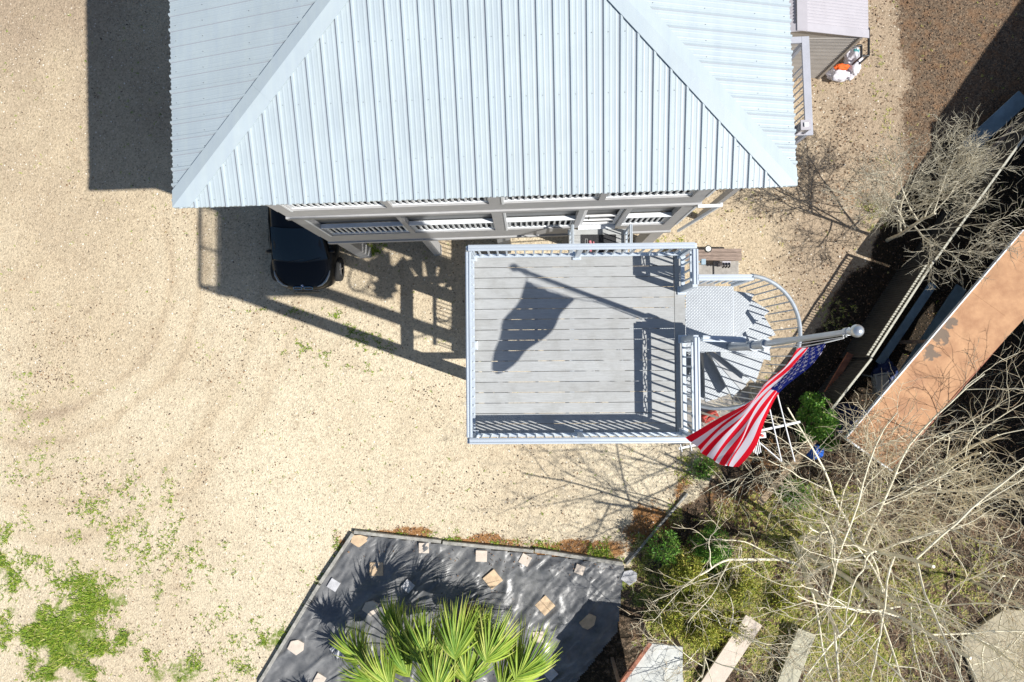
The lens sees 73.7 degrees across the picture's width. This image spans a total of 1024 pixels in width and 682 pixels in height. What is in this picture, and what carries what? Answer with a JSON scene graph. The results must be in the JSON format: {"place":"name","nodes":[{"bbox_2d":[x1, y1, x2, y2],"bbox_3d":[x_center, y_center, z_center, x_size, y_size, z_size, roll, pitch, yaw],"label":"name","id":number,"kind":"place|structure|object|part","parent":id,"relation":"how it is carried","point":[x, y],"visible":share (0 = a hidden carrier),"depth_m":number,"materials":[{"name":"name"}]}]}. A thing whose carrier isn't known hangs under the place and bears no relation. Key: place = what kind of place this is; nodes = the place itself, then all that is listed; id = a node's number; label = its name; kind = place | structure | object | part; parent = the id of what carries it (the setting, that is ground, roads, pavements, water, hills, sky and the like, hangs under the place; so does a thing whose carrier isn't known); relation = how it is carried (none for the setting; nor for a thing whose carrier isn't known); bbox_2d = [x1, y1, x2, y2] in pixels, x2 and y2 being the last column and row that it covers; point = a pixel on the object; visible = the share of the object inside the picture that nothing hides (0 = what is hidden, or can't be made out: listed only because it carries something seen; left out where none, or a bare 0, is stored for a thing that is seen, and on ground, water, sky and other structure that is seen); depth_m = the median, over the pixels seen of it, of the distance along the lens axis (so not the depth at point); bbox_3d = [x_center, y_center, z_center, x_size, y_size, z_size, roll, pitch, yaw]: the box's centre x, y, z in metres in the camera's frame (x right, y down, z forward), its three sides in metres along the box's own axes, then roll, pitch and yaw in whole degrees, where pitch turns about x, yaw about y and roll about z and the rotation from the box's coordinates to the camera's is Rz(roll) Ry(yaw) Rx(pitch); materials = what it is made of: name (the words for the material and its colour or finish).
{"place":"outdoors","nodes":[
{"label":"outdoors","id":0,"kind":"place"},
{"bbox_2d":[0,0,1023,681],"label":"ground","id":1,"kind":"structure","parent":0,"point":[266,394],"depth_m":19.07,"materials":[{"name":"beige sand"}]},
{"bbox_2d":[258,583,320,681],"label":"edging timber","id":2,"kind":"object","parent":1,"relation":"on","point":[290,631],"visible":1,"depth_m":18.81,"materials":[{"name":"grey wood"}]},
{"bbox_2d":[266,207,344,292],"bbox_3d":[-5.639,-3.356,18.425,1.867,1.571,4.030,0,89,1],"label":"parked car","id":3,"kind":"object","parent":1,"relation":"on","point":[303,259],"visible":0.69,"depth_m":18.15,"materials":[{"name":"black paint"}]},
{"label":"side windows","id":4,"kind":"part","parent":3,"relation":"part of","materials":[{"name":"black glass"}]},
{"bbox_2d":[319,532,353,583],"bbox_3d":[-4.850,6.007,18.911,0.090,0.150,1.636,34,89,2],"label":"edging timber","id":5,"kind":"object","parent":1,"relation":"on","point":[330,567],"visible":1,"depth_m":18.84,"materials":[{"name":"grey wood"}]},
{"bbox_2d":[354,529,441,542],"bbox_3d":[-3.161,5.405,18.891,2.423,0.150,0.090,6,89,1],"label":"edging timber","id":6,"kind":"object","parent":1,"relation":"on","point":[397,536],"visible":1,"depth_m":18.83,"materials":[{"name":"grey wood"}]},
{"bbox_2d":[262,534,623,681],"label":"weed fabric","id":7,"kind":"object","parent":1,"relation":"on","point":[575,599],"visible":0.68,"depth_m":18.80,"materials":[{"name":"black fabric"}]},
{"bbox_2d":[287,640,303,654],"bbox_3d":[-5.944,8.436,18.835,0.415,0.065,0.395,29,89,2],"label":"paver","id":8,"kind":"object","parent":7,"relation":"on","point":[295,647],"visible":1,"depth_m":18.80,"materials":[{"name":"beige stone"}]},
{"bbox_2d":[313,672,325,681],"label":"paver","id":9,"kind":"object","parent":7,"relation":"on","point":[319,677],"visible":1,"depth_m":18.77,"materials":[{"name":"beige stone"}]},
{"bbox_2d":[327,577,339,591],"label":"paver","id":10,"kind":"object","parent":7,"relation":"on","point":[333,584],"visible":1,"depth_m":18.85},
{"bbox_2d":[330,641,341,657],"bbox_3d":[-4.777,8.491,18.813,0.353,0.065,0.353,-41,88,0],"label":"paver","id":11,"kind":"object","parent":7,"relation":"on","point":[337,652],"visible":0.49,"depth_m":18.78,"materials":[{"name":"grey stone"}]},
{"bbox_2d":[351,534,366,546],"bbox_3d":[-4.228,5.525,18.886,0.429,0.065,0.340,16,89,2],"label":"paver","id":12,"kind":"object","parent":7,"relation":"on","point":[358,540],"visible":1,"depth_m":18.85,"materials":[{"name":"beige stone"}]},
{"bbox_2d":[362,600,378,615],"bbox_3d":[-3.885,7.364,18.841,0.415,0.065,0.395,29,89,2],"label":"paver","id":13,"kind":"object","parent":7,"relation":"on","point":[370,608],"visible":0.99,"depth_m":18.81,"materials":[{"name":"beige stone"}]},
{"bbox_2d":[369,562,382,575],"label":"paver","id":14,"kind":"object","parent":7,"relation":"on","point":[374,569],"visible":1,"depth_m":18.82,"materials":[{"name":"beige stone"}]},
{"bbox_2d":[401,579,414,592],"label":"paver","id":15,"kind":"object","parent":7,"relation":"on","point":[408,585],"visible":1,"depth_m":18.79,"materials":[{"name":"grey stone"}]},
{"bbox_2d":[419,542,428,552],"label":"paver","id":16,"kind":"object","parent":7,"relation":"on","point":[421,547],"visible":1,"depth_m":18.81,"materials":[{"name":"beige stone"}]},
{"bbox_2d":[476,550,486,561],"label":"paver","id":17,"kind":"object","parent":7,"relation":"on","point":[481,555],"visible":1,"depth_m":18.77,"materials":[{"name":"beige stone"}]},
{"bbox_2d":[483,569,502,588],"bbox_3d":[-0.531,6.550,18.775,0.397,0.065,0.397,-40,88,0],"label":"paver","id":18,"kind":"object","parent":7,"relation":"on","point":[492,579],"visible":1,"depth_m":18.74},
{"bbox_2d":[518,553,531,566],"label":"paver","id":19,"kind":"object","parent":7,"relation":"on","point":[524,560],"visible":1,"depth_m":18.76,"materials":[{"name":"beige stone"}]},
{"bbox_2d":[533,631,543,641],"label":"paver","id":20,"kind":"object","parent":7,"relation":"on","point":[540,636],"visible":0.43,"depth_m":18.68,"materials":[{"name":"beige stone"}]},
{"bbox_2d":[535,595,554,615],"bbox_3d":[0.905,7.251,18.735,0.397,0.065,0.397,-44,88,0],"label":"paver","id":21,"kind":"object","parent":7,"relation":"on","point":[544,605],"visible":1,"depth_m":18.70,"materials":[{"name":"beige stone"}]},
{"bbox_2d":[544,666,557,680],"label":"paver","id":22,"kind":"object","parent":7,"relation":"on","point":[551,674],"visible":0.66,"depth_m":18.65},
{"bbox_2d":[574,563,584,574],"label":"paver","id":23,"kind":"object","parent":7,"relation":"on","point":[577,570],"visible":1,"depth_m":18.71,"materials":[{"name":"beige stone"}]},
{"bbox_2d":[579,614,595,629],"bbox_3d":[2.106,7.679,18.692,0.332,0.065,0.475,45,90,2],"label":"paver","id":24,"kind":"object","parent":7,"relation":"on","point":[587,622],"visible":1,"depth_m":18.66,"materials":[{"name":"beige stone"}]},
{"bbox_2d":[330,591,562,681],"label":"fan palm","id":25,"kind":"object","parent":1,"relation":"on","point":[424,651],"visible":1,"depth_m":16.42,"materials":[{"name":"green plant"}]},
{"bbox_2d":[443,540,533,552],"bbox_3d":[-0.657,5.665,18.832,2.514,0.150,0.090,5,89,1],"label":"edging timber","id":26,"kind":"object","parent":1,"relation":"on","point":[489,546],"visible":1,"depth_m":18.77,"materials":[{"name":"grey wood"}]},
{"bbox_2d":[168,0,812,257],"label":"stilt house","id":27,"kind":"structure","parent":1,"relation":"on","point":[353,126],"depth_m":9.66,"materials":[{"name":"paint"}]},
{"bbox_2d":[579,209,623,224],"bbox_3d":[1.863,-2.592,14.223,0.800,1.940,0.118,-2,89,1],"label":"screen door","id":28,"kind":"structure","parent":27,"relation":"in","point":[620,211],"depth_m":14.71,"materials":[{"name":"white paint"}]},
{"bbox_2d":[698,245,711,252],"bbox_3d":[3.377,-2.019,15.864,2.494,0.178,0.169,-5,88,1],"label":"path lamp","id":29,"kind":"object","parent":27,"relation":"attached to","point":[707,249],"visible":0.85,"depth_m":15.77,"materials":[{"name":"white plastic"}]},
{"bbox_2d":[794,120,810,134],"bbox_3d":[4.910,-3.604,11.520,0.175,0.307,0.175,0,89,1],"label":"lantern","id":30,"kind":"object","parent":27,"relation":"on","point":[801,127],"visible":0.97,"depth_m":11.39,"materials":[{"name":"metal"}]},
{"bbox_2d":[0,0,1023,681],"bbox_3d":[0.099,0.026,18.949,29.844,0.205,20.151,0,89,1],"label":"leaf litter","id":31,"kind":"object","parent":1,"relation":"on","point":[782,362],"visible":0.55,"depth_m":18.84,"materials":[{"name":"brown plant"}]},
{"bbox_2d":[534,547,622,565],"bbox_3d":[1.829,5.922,18.764,2.433,0.170,0.100,8,89,1],"label":"edging timber","id":32,"kind":"object","parent":1,"relation":"on","point":[578,556],"visible":1,"depth_m":18.69,"materials":[{"name":"grey wood"}]},
{"bbox_2d":[465,224,700,443],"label":"deck tower","id":33,"kind":"structure","parent":1,"relation":"on","point":[622,281],"depth_m":8.93,"materials":[{"name":"wood"}]},
{"bbox_2d":[581,234,615,252],"bbox_3d":[1.937,-2.070,15.246,0.780,0.072,0.620,0,89,1],"label":"doormat","id":34,"kind":"object","parent":33,"relation":"on","point":[608,238],"visible":0.45,"depth_m":15.25,"materials":[{"name":"grey"}]},
{"bbox_2d":[685,259,705,264],"bbox_3d":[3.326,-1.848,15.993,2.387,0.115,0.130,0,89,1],"label":"junction box","id":35,"kind":"object","parent":33,"relation":"attached to","point":[702,261],"visible":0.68,"depth_m":15.92,"materials":[{"name":"grey"}]},
{"bbox_2d":[621,569,636,585],"bbox_3d":[3.225,6.474,18.721,0.415,0.065,0.395,29,89,2],"label":"paver","id":36,"kind":"object","parent":1,"relation":"on","point":[628,576],"visible":1,"depth_m":18.69,"materials":[{"name":"grey stone"}]},
{"bbox_2d":[611,618,683,681],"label":"hutch","id":37,"kind":"object","parent":1,"relation":"on","point":[646,662],"visible":0.8,"depth_m":16.98,"materials":[{"name":"white wood"}]},
{"bbox_2d":[625,492,687,564],"bbox_3d":[3.983,5.161,18.778,0.060,0.090,2.579,41,90,2],"label":"landscape timber","id":38,"kind":"object","parent":1,"relation":"on","point":[657,527],"visible":0.97,"depth_m":18.74,"materials":[{"name":"grey wood"}]},
{"bbox_2d":[643,526,682,566],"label":"bush","id":39,"kind":"object","parent":1,"relation":"on","point":[662,545],"visible":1,"depth_m":18.00,"materials":[{"name":"green plant"}]},
{"bbox_2d":[648,596,688,639],"bbox_3d":[4.150,7.278,17.974,1.033,1.653,1.038,0,89,1],"label":"weed clump","id":40,"kind":"object","parent":1,"relation":"on","point":[672,623],"visible":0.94,"depth_m":17.80,"materials":[{"name":"plant"}]},
{"bbox_2d":[660,546,708,597],"bbox_3d":[4.539,6.046,18.033,1.271,1.581,1.233,-41,88,0],"label":"weed clump","id":41,"kind":"object","parent":1,"relation":"on","point":[682,568],"visible":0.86,"depth_m":17.83,"materials":[{"name":"plant"}]},
{"bbox_2d":[665,569,722,622],"bbox_3d":[4.810,6.758,17.934,1.520,1.734,1.464,0,89,1],"label":"weed clump","id":42,"kind":"object","parent":1,"relation":"on","point":[694,601],"visible":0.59,"depth_m":17.81,"materials":[{"name":"plant"}]},
{"bbox_2d":[678,609,721,653],"bbox_3d":[4.989,7.678,17.942,1.173,1.663,1.123,27,89,2],"label":"weed clump","id":43,"kind":"object","parent":1,"relation":"on","point":[700,639],"visible":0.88,"depth_m":17.79,"materials":[{"name":"plant"}]},
{"bbox_2d":[686,456,716,481],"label":"weed clump","id":44,"kind":"object","parent":1,"relation":"on","point":[702,469],"visible":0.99,"depth_m":18.59,"materials":[{"name":"plant"}]},
{"bbox_2d":[603,274,801,410],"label":"spiral staircase","id":45,"kind":"structure","parent":1,"relation":"on","point":[725,324],"depth_m":9.12,"materials":[{"name":"metal"}]},
{"bbox_2d":[746,324,863,350],"bbox_3d":[2.771,0.016,6.712,0.204,2.747,0.190,33,89,2],"label":"flagpole","id":46,"kind":"object","parent":45,"relation":"attached to","point":[856,330],"visible":1,"depth_m":6.39,"materials":[{"name":"metal"}]},
{"bbox_2d":[685,344,825,466],"bbox_3d":[2.268,0.597,6.111,1.368,0.790,0.387,-41,88,0],"label":"flag","id":47,"kind":"object","parent":46,"relation":"attached to","point":[731,439],"visible":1,"depth_m":6.20,"materials":[{"name":"red fabric"}]},
{"bbox_2d":[687,545,723,581],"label":"weed clump","id":48,"kind":"object","parent":1,"relation":"on","point":[712,569],"visible":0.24,"depth_m":18.52,"materials":[{"name":"plant"}]},
{"bbox_2d":[698,264,714,285],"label":"concrete slab","id":49,"kind":"structure","parent":1,"relation":"on","point":[707,269],"depth_m":18.92,"materials":[{"name":"white concrete"}]},
{"bbox_2d":[677,248,741,260],"bbox_3d":[5.356,-2.343,18.749,1.738,0.475,0.331,0,89,1],"label":"timber bench","id":50,"kind":"object","parent":1,"relation":"on","point":[724,255],"visible":0.53,"depth_m":18.51,"materials":[{"name":"brown wood"}]},
{"bbox_2d":[687,524,734,567],"bbox_3d":[5.260,5.434,17.983,1.248,1.682,1.187,0,89,1],"label":"weed clump","id":51,"kind":"object","parent":1,"relation":"on","point":[716,555],"visible":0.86,"depth_m":17.89,"materials":[{"name":"plant"}]},
{"bbox_2d":[687,391,748,429],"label":"concrete slab","id":52,"kind":"structure","parent":1,"relation":"on","point":[723,412],"depth_m":18.80,"materials":[{"name":"grey concrete"}]},
{"bbox_2d":[701,410,718,422],"bbox_3d":[5.380,2.057,18.601,0.420,0.390,0.200,-29,88,0],"label":"toolbox","id":53,"kind":"object","parent":52,"relation":"on","point":[709,418],"visible":0.83,"depth_m":18.46,"materials":[{"name":"red paint"}]},
{"bbox_2d":[713,261,738,273],"bbox_3d":[5.925,-1.957,18.919,0.680,0.120,0.520,0,89,1],"label":"concrete pad","id":54,"kind":"object","parent":1,"relation":"on","point":[733,268],"visible":0.43,"depth_m":18.86,"materials":[{"name":"white concrete"}]},
{"bbox_2d":[700,614,761,681],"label":"pale slab","id":55,"kind":"structure","parent":1,"relation":"on","point":[725,656],"depth_m":18.42,"materials":[{"name":"beige concrete"}]},
{"bbox_2d":[716,608,752,646],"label":"weed clump","id":56,"kind":"object","parent":1,"relation":"on","point":[734,628],"visible":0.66,"depth_m":18.45,"materials":[{"name":"plant"}]},
{"bbox_2d":[713,561,762,610],"bbox_3d":[5.956,6.444,17.929,1.297,1.712,1.323,-38,88,0],"label":"weed clump","id":57,"kind":"object","parent":1,"relation":"on","point":[734,589],"visible":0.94,"depth_m":17.81,"materials":[{"name":"plant"}]},
{"bbox_2d":[678,395,799,461],"bbox_3d":[4.021,1.867,15.222,1.968,7.572,1.269,-32,88,0],"label":"aerial","id":58,"kind":"object","parent":1,"relation":"on","point":[762,434],"visible":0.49,"depth_m":11.45,"materials":[{"name":"white paint"}]},
{"bbox_2d":[629,563,864,681],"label":"bare tree","id":59,"kind":"object","parent":1,"relation":"on","point":[750,640],"visible":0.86,"depth_m":16.60,"materials":[{"name":"brown plant"}]},
{"bbox_2d":[765,580,804,622],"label":"weed clump","id":60,"kind":"object","parent":1,"relation":"on","point":[780,598],"visible":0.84,"depth_m":18.46,"materials":[{"name":"plant"}]},
{"bbox_2d":[757,439,816,504],"bbox_3d":[7.270,3.455,18.072,0.180,0.655,2.197,35,89,2],"label":"tan plank","id":61,"kind":"object","parent":1,"relation":"on","point":[769,493],"visible":0.74,"depth_m":18.06,"materials":[{"name":"beige wood"}]},
{"bbox_2d":[697,412,882,536],"bbox_3d":[6.643,2.964,16.968,3.575,3.884,3.512,19,89,2],"label":"bare shrub","id":62,"kind":"object","parent":1,"relation":"on","point":[771,480],"visible":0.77,"depth_m":17.14,"materials":[{"name":"brown plant"}]},
{"bbox_2d":[777,628,815,681],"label":"pale slab","id":63,"kind":"structure","parent":1,"relation":"on","point":[791,677],"depth_m":18.27,"materials":[{"name":"beige concrete"}]},
{"bbox_2d":[779,474,818,514],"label":"weed clump","id":64,"kind":"object","parent":1,"relation":"on","point":[790,499],"visible":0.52,"depth_m":18.51,"materials":[{"name":"plant"}]},
{"bbox_2d":[806,443,823,459],"bbox_3d":[8.224,2.984,18.537,0.478,0.508,0.466,0,89,1],"label":"plastic drum","id":65,"kind":"object","parent":1,"relation":"on","point":[812,456],"visible":0.58,"depth_m":18.37,"materials":[{"name":"blue plastic"}]},
{"bbox_2d":[790,391,840,442],"bbox_3d":[7.867,2.031,17.713,1.089,2.281,1.470,0,89,1],"label":"evergreen bush","id":66,"kind":"object","parent":1,"relation":"on","point":[811,413],"visible":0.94,"depth_m":17.46,"materials":[{"name":"green plant"}]},
{"bbox_2d":[619,317,1023,681],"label":"bare tree","id":67,"kind":"object","parent":1,"relation":"on","point":[835,570],"visible":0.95,"depth_m":14.18,"materials":[{"name":"brown plant"}]},
{"bbox_2d":[789,0,868,78],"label":"metal shed","id":68,"kind":"structure","parent":1,"relation":"on","point":[835,31],"depth_m":16.52,"materials":[{"name":"metal"}]},
{"bbox_2d":[817,431,841,450],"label":"evergreen bush","id":69,"kind":"object","parent":1,"relation":"on","point":[827,440],"visible":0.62,"depth_m":18.23,"materials":[{"name":"green plant"}]},
{"bbox_2d":[826,67,851,81],"bbox_3d":[9.046,-7.386,18.820,0.772,0.438,0.452,0,89,1],"label":"tarp bundle","id":70,"kind":"object","parent":1,"relation":"on","point":[834,74],"visible":0.9,"depth_m":18.73,"materials":[{"name":"white plastic"}]},
{"bbox_2d":[833,63,849,69],"bbox_3d":[8.989,-7.471,18.615,0.452,0.153,0.177,0,89,1],"label":"cloth","id":71,"kind":"object","parent":70,"relation":"on","point":[841,66],"visible":1,"depth_m":18.57,"materials":[{"name":"orange fabric"}]},
{"bbox_2d":[816,358,871,413],"bbox_3d":[8.568,1.166,18.133,0.050,1.738,1.829,38,90,2],"label":"fence","id":72,"kind":"object","parent":1,"relation":"on","point":[843,383],"visible":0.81,"depth_m":17.77,"materials":[{"name":"white wood"}]},
{"bbox_2d":[824,352,852,391],"bbox_3d":[8.659,1.037,18.303,0.160,0.446,1.554,25,89,2],"label":"red board","id":73,"kind":"object","parent":72,"relation":"attached to","point":[843,364],"visible":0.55,"depth_m":18.20,"materials":[{"name":"red wood"}]},
{"bbox_2d":[832,403,865,432],"bbox_3d":[8.962,2.080,18.499,1.378,0.605,0.854,0,89,1],"label":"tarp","id":74,"kind":"object","parent":1,"relation":"on","point":[841,413],"visible":0.45,"depth_m":18.33,"materials":[{"name":"blue plastic"}]},
{"bbox_2d":[843,47,862,80],"bbox_3d":[9.363,-7.639,18.762,0.470,0.547,0.926,0,89,1],"label":"tarp bundle","id":75,"kind":"object","parent":1,"relation":"on","point":[851,56],"visible":0.71,"depth_m":18.62,"materials":[{"name":"white plastic"}]},
{"bbox_2d":[842,28,869,64],"bbox_3d":[9.249,-7.914,18.571,0.509,0.973,0.814,0,89,1],"label":"metal rack","id":76,"kind":"object","parent":1,"relation":"on","point":[861,51],"visible":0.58,"depth_m":18.09,"materials":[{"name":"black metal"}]},
{"bbox_2d":[709,352,1023,681],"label":"dry brush","id":77,"kind":"object","parent":1,"relation":"on","point":[901,571],"visible":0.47,"depth_m":18.50,"materials":[{"name":"beige plant"}]},
{"bbox_2d":[729,487,1023,681],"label":"bare tree","id":78,"kind":"object","parent":1,"relation":"on","point":[903,601],"visible":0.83,"depth_m":14.65,"materials":[{"name":"brown plant"}]},
{"bbox_2d":[862,373,891,395],"bbox_3d":[9.857,1.161,18.308,0.654,0.940,0.637,0,89,1],"label":"garden chair","id":79,"kind":"object","parent":1,"relation":"on","point":[880,382],"visible":0.88,"depth_m":18.33,"materials":[{"name":"grey plastic"}]},
{"bbox_2d":[870,358,897,382],"bbox_3d":[10.139,0.866,18.586,0.668,0.437,0.717,-43,88,0],"label":"tarp","id":80,"kind":"object","parent":1,"relation":"on","point":[886,365],"visible":0.68,"depth_m":18.47,"materials":[{"name":"blue plastic"}]},
{"bbox_2d":[840,261,933,357],"bbox_3d":[9.832,-0.765,18.086,0.050,1.875,2.891,33,89,2],"label":"fence","id":81,"kind":"object","parent":1,"relation":"on","point":[886,307],"visible":0.98,"depth_m":17.93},
{"bbox_2d":[766,366,1023,637],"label":"bare tree","id":82,"kind":"object","parent":1,"relation":"on","point":[865,435],"visible":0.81,"depth_m":16.18,"materials":[{"name":"brown plant"}]},
{"bbox_2d":[875,282,936,363],"bbox_3d":[10.672,-0.457,18.499,0.220,0.239,2.550,32,89,2],"label":"metal sheet","id":83,"kind":"object","parent":1,"relation":"on","point":[905,324],"visible":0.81,"depth_m":18.48,"materials":[{"name":"metal"}]},
{"bbox_2d":[819,103,1023,290],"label":"bare tree","id":84,"kind":"object","parent":1,"relation":"on","point":[971,160],"visible":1,"depth_m":16.15,"materials":[{"name":"beige plant"}]},
{"bbox_2d":[828,229,1023,470],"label":"canopy","id":85,"kind":"object","parent":1,"relation":"on","point":[989,314],"visible":0.77,"depth_m":17.07,"materials":[{"name":"orange fabric"}]},
{"bbox_2d":[898,284,965,372],"bbox_3d":[11.118,0.012,18.353,0.300,0.399,3.378,31,89,2],"label":"metal sheet","id":86,"kind":"object","parent":1,"relation":"on","point":[954,297],"visible":0.49,"depth_m":18.25,"materials":[{"name":"blue metal"}]},
{"bbox_2d":[901,108,1023,268],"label":"fence","id":87,"kind":"object","parent":1,"relation":"on","point":[947,238],"visible":0.61,"depth_m":17.98,"materials":[{"name":"white wood"}]},
{"bbox_2d":[974,115,1022,170],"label":"long board","id":88,"kind":"object","parent":87,"relation":"attached to","point":[1001,139],"visible":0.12,"depth_m":18.36,"materials":[{"name":"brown wood"}]},
{"bbox_2d":[901,346,1023,583],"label":"bare tree","id":89,"kind":"object","parent":1,"relation":"on","point":[964,470],"visible":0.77,"depth_m":16.06,"materials":[{"name":"brown plant"}]},
{"bbox_2d":[954,559,1023,681],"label":"bare tree","id":90,"kind":"object","parent":1,"relation":"on","point":[1015,602],"visible":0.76,"depth_m":15.79,"materials":[{"name":"brown plant"}]},
{"bbox_2d":[959,608,1023,681],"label":"concrete slab","id":91,"kind":"structure","parent":1,"relation":"on","point":[992,621],"depth_m":18.41,"materials":[{"name":"beige concrete"}]},
{"bbox_2d":[961,91,1023,150],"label":"metal sheet","id":92,"kind":"object","parent":1,"relation":"on","point":[1004,114],"visible":0.67,"depth_m":18.45,"materials":[{"name":"metal"}]},
{"bbox_2d":[0,2,1023,681],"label":"grass","id":93,"kind":"structure","parent":0,"point":[58,658],"depth_m":18.79,"materials":[{"name":"green plant"}]},
{"bbox_2d":[718,261,730,267],"bbox_3d":[5.797,-2.063,18.610,0.220,0.482,0.177,0,89,1],"label":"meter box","id":94,"kind":"object","parent":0,"point":[725,264],"visible":1,"depth_m":18.43,"materials":[{"name":"metal"}]}
]}

